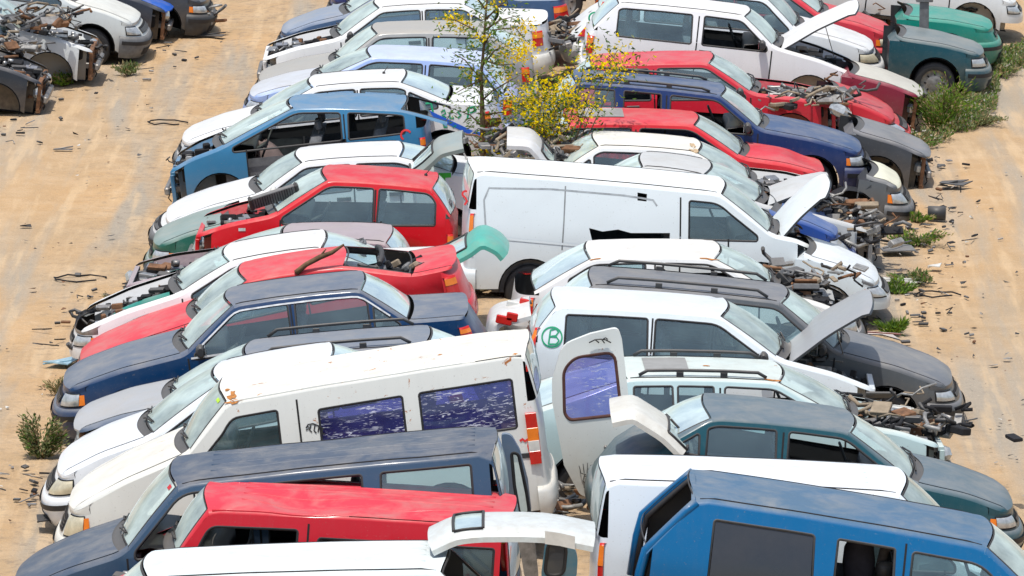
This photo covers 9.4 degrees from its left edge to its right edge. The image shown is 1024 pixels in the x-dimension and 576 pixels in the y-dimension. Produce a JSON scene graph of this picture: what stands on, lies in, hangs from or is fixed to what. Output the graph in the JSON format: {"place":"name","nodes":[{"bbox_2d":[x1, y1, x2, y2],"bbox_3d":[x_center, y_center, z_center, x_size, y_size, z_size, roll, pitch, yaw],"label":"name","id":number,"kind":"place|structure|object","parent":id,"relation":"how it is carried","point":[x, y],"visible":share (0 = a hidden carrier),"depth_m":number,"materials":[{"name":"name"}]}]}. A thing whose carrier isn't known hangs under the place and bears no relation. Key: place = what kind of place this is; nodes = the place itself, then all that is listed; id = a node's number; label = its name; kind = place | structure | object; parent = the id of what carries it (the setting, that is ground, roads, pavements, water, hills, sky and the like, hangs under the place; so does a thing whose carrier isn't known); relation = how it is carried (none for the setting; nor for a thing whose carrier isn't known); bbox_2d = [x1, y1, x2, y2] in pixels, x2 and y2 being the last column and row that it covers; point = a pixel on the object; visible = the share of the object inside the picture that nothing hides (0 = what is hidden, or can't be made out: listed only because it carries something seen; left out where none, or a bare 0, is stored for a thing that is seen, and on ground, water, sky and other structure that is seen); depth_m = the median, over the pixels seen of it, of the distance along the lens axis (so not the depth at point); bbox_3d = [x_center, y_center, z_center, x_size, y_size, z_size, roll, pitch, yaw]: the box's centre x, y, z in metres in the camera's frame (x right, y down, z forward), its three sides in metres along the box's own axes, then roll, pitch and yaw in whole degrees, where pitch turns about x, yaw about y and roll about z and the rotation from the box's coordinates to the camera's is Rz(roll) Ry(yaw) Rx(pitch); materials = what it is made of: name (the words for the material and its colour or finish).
{"place":"outdoors","nodes":[
{"label":"outdoors","id":0,"kind":"place"},
{"bbox_2d":[0,0,1023,575],"bbox_3d":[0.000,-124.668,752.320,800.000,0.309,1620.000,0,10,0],"label":"ground","id":1,"kind":"structure","parent":0,"point":[88,206],"depth_m":77.67,"materials":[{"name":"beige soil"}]},
{"bbox_2d":[0,464,49,506],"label":"broken bits","id":2,"kind":"object","parent":1,"relation":"on","point":[33,494],"visible":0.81,"depth_m":62.48,"materials":[{"name":"plastic"}]},
{"bbox_2d":[0,50,53,114],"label":"scrap sedan","id":3,"kind":"object","parent":1,"relation":"on","point":[26,86],"visible":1,"depth_m":86.82,"materials":[{"name":"black paint"}]},
{"bbox_2d":[0,30,55,57],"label":"scrap heap","id":4,"kind":"object","parent":3,"relation":"on","point":[18,46],"visible":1,"depth_m":88.03,"materials":[{"name":"metal"}]},
{"bbox_2d":[16,408,69,458],"bbox_3d":[-4.815,1.489,64.149,0.572,0.523,0.418,0,10,0],"label":"roadside bush","id":5,"kind":"object","parent":1,"relation":"on","point":[52,438],"visible":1,"depth_m":64.09,"materials":[{"name":"green plant"}]},
{"bbox_2d":[42,377,62,394],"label":"weed tuft","id":6,"kind":"object","parent":1,"relation":"on","point":[49,384],"visible":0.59,"depth_m":67.29,"materials":[{"name":"plant"}]},
{"bbox_2d":[0,0,107,82],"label":"scrap sedan","id":7,"kind":"object","parent":1,"relation":"on","point":[76,55],"visible":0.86,"depth_m":89.51,"materials":[{"name":"white paint"}]},
{"bbox_2d":[0,0,92,29],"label":"scrap heap","id":8,"kind":"object","parent":7,"relation":"on","point":[49,19],"visible":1,"depth_m":89.00,"materials":[{"name":"metal"}]},
{"bbox_2d":[51,69,72,86],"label":"weed tuft","id":9,"kind":"object","parent":1,"relation":"on","point":[60,81],"visible":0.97,"depth_m":89.35,"materials":[{"name":"green plant"}]},
{"bbox_2d":[32,273,109,345],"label":"broken bits","id":10,"kind":"object","parent":1,"relation":"on","point":[68,321],"visible":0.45,"depth_m":71.33,"materials":[{"name":"plastic"}]},
{"bbox_2d":[1,78,150,143],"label":"broken bits","id":11,"kind":"object","parent":1,"relation":"on","point":[59,99],"visible":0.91,"depth_m":85.63,"materials":[{"name":"plastic"}]},
{"bbox_2d":[1,0,152,64],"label":"scrap sedan","id":12,"kind":"object","parent":1,"relation":"on","point":[105,21],"visible":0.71,"depth_m":91.46,"materials":[{"name":"beige paint"}]},
{"bbox_2d":[110,59,141,75],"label":"weed tuft","id":13,"kind":"object","parent":1,"relation":"on","point":[128,68],"visible":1,"depth_m":90.41,"materials":[{"name":"green plant"}]},
{"bbox_2d":[118,0,173,40],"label":"scrap sedan","id":14,"kind":"object","parent":1,"relation":"on","point":[155,15],"visible":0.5,"depth_m":93.48,"materials":[{"name":"paint"}]},
{"bbox_2d":[113,267,204,314],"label":"scrap hatchback","id":15,"kind":"object","parent":1,"relation":"on","point":[146,300],"visible":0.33,"depth_m":68.68,"materials":[{"name":"metal"}]},
{"bbox_2d":[163,0,217,35],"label":"scrap sedan","id":16,"kind":"object","parent":1,"relation":"on","point":[193,17],"visible":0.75,"depth_m":94.07,"materials":[{"name":"grey paint"}]},
{"bbox_2d":[143,200,238,267],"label":"scrap hatchback","id":17,"kind":"object","parent":1,"relation":"on","point":[182,232],"visible":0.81,"depth_m":73.86,"materials":[{"name":"green paint"}]},
{"bbox_2d":[39,342,358,525],"bbox_3d":[-2.469,1.400,61.113,4.445,1.395,1.653,-10,10,1],"label":"scrap sedan","id":18,"kind":"object","parent":1,"relation":"on","point":[82,457],"visible":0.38,"depth_m":60.76,"materials":[{"name":"white paint"}]},
{"bbox_2d":[66,229,436,358],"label":"scrap sedan","id":19,"kind":"object","parent":1,"relation":"on","point":[96,320],"visible":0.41,"depth_m":68.53,"materials":[{"name":"white paint"}]},
{"bbox_2d":[445,225,508,262],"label":"loose tailgate","id":20,"kind":"object","parent":19,"relation":"on","point":[476,240],"visible":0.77,"depth_m":69.29,"materials":[{"name":"teal metal"}]},
{"bbox_2d":[74,318,453,440],"bbox_3d":[-2.189,1.175,62.830,4.452,1.485,1.621,-3,10,1],"label":"scrap wagon","id":21,"kind":"object","parent":1,"relation":"on","point":[99,413],"visible":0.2,"depth_m":62.77,"materials":[{"name":"paint"}]},
{"bbox_2d":[122,221,409,288],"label":"scrap sedan","id":22,"kind":"object","parent":1,"relation":"on","point":[373,233],"visible":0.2,"depth_m":70.40,"materials":[{"name":"paint"}]},
{"bbox_2d":[15,426,521,575],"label":"scrap minivan","id":23,"kind":"object","parent":1,"relation":"on","point":[110,548],"visible":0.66,"depth_m":54.83,"materials":[{"name":"paint"}]},
{"bbox_2d":[501,432,530,511],"bbox_3d":[0.039,1.675,56.111,0.268,0.762,0.118,0,10,0],"label":"loose van door","id":24,"kind":"structure","parent":23,"relation":"attached to","point":[518,481],"depth_m":56.07,"materials":[{"name":"paint"}]},
{"bbox_2d":[50,270,486,438],"bbox_3d":[-2.541,0.686,65.169,4.658,1.375,1.809,-8,11,0],"label":"scrap sedan","id":25,"kind":"object","parent":1,"relation":"on","point":[181,351],"visible":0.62,"depth_m":64.77,"materials":[{"name":"blue paint"}]},
{"bbox_2d":[76,244,478,361],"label":"scrap coupe","id":26,"kind":"object","parent":1,"relation":"on","point":[410,272],"visible":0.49,"depth_m":67.05,"materials":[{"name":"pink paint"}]},
{"bbox_2d":[294,244,344,274],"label":"dead branch","id":27,"kind":"object","parent":26,"relation":"on","point":[303,266],"visible":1,"depth_m":66.69,"materials":[{"name":"brown wood"}]},
{"bbox_2d":[123,540,481,575],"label":"scrap minivan","id":28,"kind":"object","parent":1,"relation":"on","point":[374,558],"visible":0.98,"depth_m":51.60,"materials":[{"name":"white paint"}]},
{"bbox_2d":[428,510,594,555],"bbox_3d":[-0.004,2.015,51.847,1.390,0.261,0.770,0,10,0],"label":"raised tailgate","id":29,"kind":"object","parent":28,"relation":"on","point":[469,527],"visible":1,"depth_m":51.56,"materials":[{"name":"metal"}]},
{"bbox_2d":[518,542,537,575],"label":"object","id":30,"kind":"structure","parent":28,"relation":"on","point":[528,557],"depth_m":52.73,"materials":[{"name":"metal"}]},
{"bbox_2d":[53,329,558,542],"bbox_3d":[-2.009,1.591,59.070,4.801,1.848,1.653,-7,10,1],"label":"scrap van","id":31,"kind":"object","parent":1,"relation":"on","point":[485,379],"visible":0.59,"depth_m":58.30,"materials":[{"name":"beige paint"}]},
{"bbox_2d":[164,93,451,203],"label":"scrap hatchback","id":32,"kind":"object","parent":1,"relation":"on","point":[240,149],"visible":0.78,"depth_m":78.11,"materials":[{"name":"blue paint"}]},
{"bbox_2d":[148,140,472,247],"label":"scrap sedan","id":33,"kind":"object","parent":1,"relation":"on","point":[449,170],"visible":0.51,"depth_m":75.37,"materials":[{"name":"white paint"}]},
{"bbox_2d":[409,130,464,169],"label":"loose tailgate","id":34,"kind":"object","parent":33,"relation":"on","point":[432,153],"visible":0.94,"depth_m":74.77,"materials":[{"name":"white metal"}]},
{"bbox_2d":[112,480,519,575],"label":"scrap van","id":35,"kind":"object","parent":1,"relation":"on","point":[231,513],"visible":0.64,"depth_m":54.01,"materials":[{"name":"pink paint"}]},
{"bbox_2d":[188,164,457,250],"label":"scrap hatchback","id":36,"kind":"object","parent":1,"relation":"on","point":[435,223],"visible":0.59,"depth_m":73.06,"materials":[{"name":"red paint"}]},
{"bbox_2d":[247,182,300,210],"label":"loose radiator","id":37,"kind":"object","parent":36,"relation":"on","point":[272,196],"visible":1,"depth_m":72.99,"materials":[{"name":"grey metal"}]},
{"bbox_2d":[172,66,505,162],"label":"scrap sedan","id":38,"kind":"object","parent":1,"relation":"on","point":[415,84],"visible":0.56,"depth_m":80.31,"materials":[{"name":"white paint"}]},
{"bbox_2d":[243,45,520,125],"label":"scrap hatchback","id":39,"kind":"object","parent":1,"relation":"on","point":[427,58],"visible":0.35,"depth_m":83.67,"materials":[{"name":"purple paint"}]},
{"bbox_2d":[249,20,539,108],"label":"scrap hatchback","id":40,"kind":"object","parent":1,"relation":"on","point":[370,36],"visible":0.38,"depth_m":85.23,"materials":[{"name":"silver metal"}]},
{"bbox_2d":[257,0,554,78],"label":"scrap sedan","id":41,"kind":"object","parent":1,"relation":"on","point":[328,39],"visible":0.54,"depth_m":87.45,"materials":[{"name":"white paint"}]},
{"bbox_2d":[272,0,573,49],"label":"scrap sedan","id":42,"kind":"object","parent":1,"relation":"on","point":[327,16],"visible":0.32,"depth_m":89.90,"materials":[{"name":"grey paint"}]},
{"bbox_2d":[327,0,595,17],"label":"scrap sedan","id":43,"kind":"object","parent":1,"relation":"on","point":[574,5],"visible":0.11,"depth_m":93.73,"materials":[{"name":"paint"}]},
{"bbox_2d":[427,0,546,155],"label":"flowering sapling","id":44,"kind":"object","parent":1,"relation":"on","point":[480,77],"visible":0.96,"depth_m":77.56,"materials":[{"name":"green plant"}]},
{"bbox_2d":[454,11,656,160],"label":"flowering shrub","id":45,"kind":"object","parent":1,"relation":"on","point":[548,114],"visible":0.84,"depth_m":77.06,"materials":[{"name":"yellow plant"}]},
{"bbox_2d":[534,480,588,515],"bbox_3d":[0.306,2.000,60.465,1.541,0.443,1.907,6,12,30],"label":"scrap heap","id":46,"kind":"object","parent":1,"relation":"on","point":[566,505],"visible":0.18,"depth_m":60.15,"materials":[{"name":"metal"}]},
{"bbox_2d":[460,156,831,299],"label":"scrap van","id":47,"kind":"object","parent":1,"relation":"on","point":[536,213],"visible":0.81,"depth_m":71.59,"materials":[{"name":"white paint"}]},
{"bbox_2d":[520,130,798,185],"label":"scrap sedan","id":48,"kind":"object","parent":1,"relation":"on","point":[620,142],"visible":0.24,"depth_m":76.59,"materials":[{"name":"white paint"}]},
{"bbox_2d":[463,98,599,159],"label":"scrap heap","id":49,"kind":"object","parent":48,"relation":"on","point":[498,140],"visible":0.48,"depth_m":76.71,"materials":[{"name":"metal"}]},
{"bbox_2d":[507,126,555,160],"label":"loose tailgate","id":50,"kind":"object","parent":49,"relation":"on","point":[534,144],"visible":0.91,"depth_m":74.90,"materials":[{"name":"white metal"}]},
{"bbox_2d":[526,107,830,191],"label":"scrap hatchback","id":51,"kind":"object","parent":1,"relation":"on","point":[758,155],"visible":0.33,"depth_m":78.26,"materials":[{"name":"red paint"}]},
{"bbox_2d":[504,239,867,333],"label":"scrap hatchback","id":52,"kind":"object","parent":1,"relation":"on","point":[537,284],"visible":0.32,"depth_m":68.65,"materials":[{"name":"white paint"}]},
{"bbox_2d":[741,246,873,295],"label":"scrap heap","id":53,"kind":"object","parent":52,"relation":"on","point":[796,279],"visible":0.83,"depth_m":69.29,"materials":[{"name":"metal"}]},
{"bbox_2d":[513,66,871,190],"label":"scrap wagon","id":54,"kind":"object","parent":1,"relation":"on","point":[829,148],"visible":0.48,"depth_m":79.34,"materials":[{"name":"blue paint"}]},
{"bbox_2d":[525,286,881,400],"bbox_3d":[1.960,0.745,64.927,3.810,1.577,1.782,4,10,0],"label":"scrap hatchback","id":55,"kind":"object","parent":1,"relation":"on","point":[655,310],"visible":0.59,"depth_m":64.46,"materials":[{"name":"white paint"}]},
{"bbox_2d":[486,296,531,331],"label":"loose tailgate","id":56,"kind":"object","parent":55,"relation":"on","point":[507,312],"visible":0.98,"depth_m":65.09,"materials":[{"name":"white metal"}]},
{"bbox_2d":[576,50,847,128],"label":"scrap hatchback","id":57,"kind":"object","parent":1,"relation":"on","point":[746,88],"visible":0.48,"depth_m":83.02,"materials":[{"name":"red paint"}]},
{"bbox_2d":[756,71,880,110],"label":"scrap heap","id":58,"kind":"object","parent":57,"relation":"on","point":[829,94],"visible":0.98,"depth_m":83.03,"materials":[{"name":"metal"}]},
{"bbox_2d":[829,102,851,117],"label":"loose headlamp","id":59,"kind":"object","parent":58,"relation":"hanging from","point":[837,109],"visible":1,"depth_m":82.14,"materials":[{"name":"white plastic"}]},
{"bbox_2d":[577,0,859,85],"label":"scrap wagon","id":60,"kind":"object","parent":1,"relation":"on","point":[762,48],"visible":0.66,"depth_m":86.16,"materials":[{"name":"white paint"}]},
{"bbox_2d":[559,0,885,69],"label":"scrap hatchback","id":61,"kind":"object","parent":1,"relation":"on","point":[852,45],"visible":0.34,"depth_m":88.38,"materials":[{"name":"white paint"}]},
{"bbox_2d":[529,8,580,50],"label":"scrap heap","id":62,"kind":"object","parent":61,"relation":"on","point":[560,29],"visible":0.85,"depth_m":88.36,"materials":[{"name":"metal"}]},
{"bbox_2d":[539,349,951,498],"bbox_3d":[2.103,1.419,61.891,4.453,1.449,1.618,1,10,-2],"label":"scrap wagon","id":63,"kind":"object","parent":1,"relation":"on","point":[716,372],"visible":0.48,"depth_m":61.35,"materials":[{"name":"white paint"}]},
{"bbox_2d":[840,382,1022,441],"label":"scrap heap","id":64,"kind":"object","parent":63,"relation":"on","point":[936,425],"visible":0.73,"depth_m":61.80,"materials":[{"name":"metal"}]},
{"bbox_2d":[615,151,884,263],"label":"scrap sedan","id":65,"kind":"object","parent":1,"relation":"on","point":[784,190],"visible":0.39,"depth_m":74.85,"materials":[{"name":"silver metal"}]},
{"bbox_2d":[755,182,879,215],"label":"scrap heap","id":66,"kind":"object","parent":65,"relation":"on","point":[854,206],"visible":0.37,"depth_m":75.33,"materials":[{"name":"metal"}]},
{"bbox_2d":[826,207,911,248],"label":"scrap heap","id":67,"kind":"object","parent":65,"relation":"on","point":[876,228],"visible":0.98,"depth_m":74.54,"materials":[{"name":"metal"}]},
{"bbox_2d":[536,259,965,423],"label":"scrap wagon","id":68,"kind":"object","parent":1,"relation":"on","point":[898,368],"visible":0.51,"depth_m":65.42,"materials":[{"name":"paint"}]},
{"bbox_2d":[717,0,888,56],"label":"scrap sedan","id":69,"kind":"object","parent":1,"relation":"on","point":[870,27],"visible":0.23,"depth_m":90.02,"materials":[{"name":"red paint"}]},
{"bbox_2d":[584,393,1023,547],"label":"scrap hatchback","id":70,"kind":"object","parent":1,"relation":"on","point":[940,482],"visible":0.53,"depth_m":59.03,"materials":[{"name":"paint"}]},
{"bbox_2d":[552,327,632,495],"bbox_3d":[0.795,1.198,59.863,0.825,1.646,0.145,0,10,0],"label":"loose van door","id":71,"kind":"structure","parent":70,"relation":"attached to","point":[589,379],"depth_m":59.82,"materials":[{"name":"beige paint"}]},
{"bbox_2d":[609,395,688,454],"bbox_3d":[1.289,1.285,58.738,0.748,0.466,0.950,0,10,0],"label":"loose tailgate","id":72,"kind":"object","parent":70,"relation":"on","point":[648,418],"visible":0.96,"depth_m":58.35,"materials":[{"name":"white metal"}]},
{"bbox_2d":[589,454,1023,575],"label":"scrap van","id":73,"kind":"object","parent":1,"relation":"on","point":[633,485],"visible":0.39,"depth_m":55.42,"materials":[{"name":"white paint"}]},
{"bbox_2d":[760,190,857,253],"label":"scrap hatchback","id":74,"kind":"object","parent":1,"relation":"on","point":[813,226],"visible":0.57,"depth_m":73.90,"materials":[{"name":"blue paint"}]},
{"bbox_2d":[627,468,1023,575],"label":"scrap minivan","id":75,"kind":"object","parent":1,"relation":"on","point":[692,522],"visible":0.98,"depth_m":53.47,"materials":[{"name":"blue paint"}]},
{"bbox_2d":[842,542,892,575],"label":"torn car seat","id":76,"kind":"object","parent":75,"relation":"in","point":[858,560],"visible":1,"depth_m":53.79,"materials":[{"name":"black fabric"}]},
{"bbox_2d":[790,232,890,319],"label":"scrap hatchback","id":77,"kind":"object","parent":1,"relation":"on","point":[817,252],"visible":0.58,"depth_m":71.09,"materials":[{"name":"white paint"}]},
{"bbox_2d":[816,77,911,133],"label":"scrap sedan","id":78,"kind":"object","parent":1,"relation":"on","point":[867,105],"visible":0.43,"depth_m":83.79,"materials":[{"name":"red paint"}]},
{"bbox_2d":[830,157,915,222],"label":"scrap hatchback","id":79,"kind":"object","parent":1,"relation":"on","point":[886,189],"visible":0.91,"depth_m":78.11,"materials":[{"name":"beige paint"}]},
{"bbox_2d":[836,58,922,129],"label":"scrap sedan","id":80,"kind":"object","parent":1,"relation":"on","point":[894,92],"visible":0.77,"depth_m":85.20,"materials":[{"name":"red paint"}]},
{"bbox_2d":[838,112,932,188],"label":"scrap sedan","id":81,"kind":"object","parent":1,"relation":"on","point":[903,155],"visible":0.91,"depth_m":80.73,"materials":[{"name":"grey paint"}]},
{"bbox_2d":[869,315,911,335],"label":"weed tuft","id":82,"kind":"object","parent":1,"relation":"on","point":[895,326],"visible":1,"depth_m":70.68,"materials":[{"name":"green plant"}]},
{"bbox_2d":[881,240,915,251],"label":"bumper fragment","id":83,"kind":"object","parent":1,"relation":"on","point":[903,247],"visible":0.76,"depth_m":75.90,"materials":[{"name":"grey plastic"}]},
{"bbox_2d":[887,272,918,294],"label":"weed tuft","id":84,"kind":"object","parent":1,"relation":"on","point":[896,286],"visible":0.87,"depth_m":73.24,"materials":[{"name":"green plant"}]},
{"bbox_2d":[785,0,1022,31],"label":"scrap sedan","id":85,"kind":"object","parent":1,"relation":"on","point":[999,14],"visible":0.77,"depth_m":93.37,"materials":[{"name":"white paint"}]},
{"bbox_2d":[885,267,934,283],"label":"weed tuft","id":86,"kind":"object","parent":1,"relation":"on","point":[923,275],"visible":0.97,"depth_m":73.85,"materials":[{"name":"green plant"}]},
{"bbox_2d":[864,267,975,342],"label":"broken bits","id":87,"kind":"object","parent":1,"relation":"on","point":[923,317],"visible":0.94,"depth_m":71.91,"materials":[{"name":"plastic"}]},
{"bbox_2d":[887,227,953,247],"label":"weed tuft","id":88,"kind":"object","parent":1,"relation":"on","point":[926,237],"visible":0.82,"depth_m":76.39,"materials":[{"name":"green plant"}]},
{"bbox_2d":[909,210,936,222],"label":"weed tuft","id":89,"kind":"object","parent":1,"relation":"on","point":[915,216],"visible":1,"depth_m":78.07,"materials":[{"name":"green plant"}]},
{"bbox_2d":[908,125,946,145],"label":"weed tuft","id":90,"kind":"object","parent":1,"relation":"on","point":[929,142],"visible":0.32,"depth_m":83.95,"materials":[{"name":"green plant"}]},
{"bbox_2d":[928,206,945,219],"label":"filter canister","id":91,"kind":"object","parent":1,"relation":"on","point":[939,212],"visible":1,"depth_m":78.21,"materials":[{"name":"metal"}]},
{"bbox_2d":[882,21,992,99],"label":"scrap sedan","id":92,"kind":"object","parent":1,"relation":"on","point":[918,55],"visible":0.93,"depth_m":87.75,"materials":[{"name":"paint"}]},
{"bbox_2d":[916,0,932,27],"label":"metal post","id":93,"kind":"object","parent":92,"relation":"on","point":[924,15],"visible":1,"depth_m":89.08,"materials":[{"name":"grey metal"}]},
{"bbox_2d":[920,124,954,142],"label":"weed tuft","id":94,"kind":"object","parent":1,"relation":"on","point":[946,134],"visible":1,"depth_m":84.37,"materials":[{"name":"green plant"}]},
{"bbox_2d":[880,185,1002,265],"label":"broken bits","id":95,"kind":"object","parent":1,"relation":"on","point":[931,249],"visible":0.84,"depth_m":76.66,"materials":[{"name":"plastic"}]},
{"bbox_2d":[907,70,982,131],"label":"roadside bush","id":96,"kind":"object","parent":1,"relation":"on","point":[945,109],"visible":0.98,"depth_m":85.23,"materials":[{"name":"green plant"}]},
{"bbox_2d":[890,1,1002,63],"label":"scrap sedan","id":97,"kind":"object","parent":1,"relation":"on","point":[980,30],"visible":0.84,"depth_m":90.19,"materials":[{"name":"paint"}]},
{"bbox_2d":[923,36,1023,132],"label":"ground cover","id":98,"kind":"object","parent":1,"relation":"on","point":[1013,52],"visible":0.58,"depth_m":87.46,"materials":[{"name":"green plant"}]},
{"bbox_2d":[970,110,1008,125],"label":"weed tuft","id":99,"kind":"object","parent":1,"relation":"on","point":[985,119],"visible":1,"depth_m":85.74,"materials":[{"name":"green plant"}]},
{"bbox_2d":[541,544,577,575],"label":"loose door","id":100,"kind":"structure","parent":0,"point":[560,561],"depth_m":52.54,"materials":[{"name":"teal paint"}]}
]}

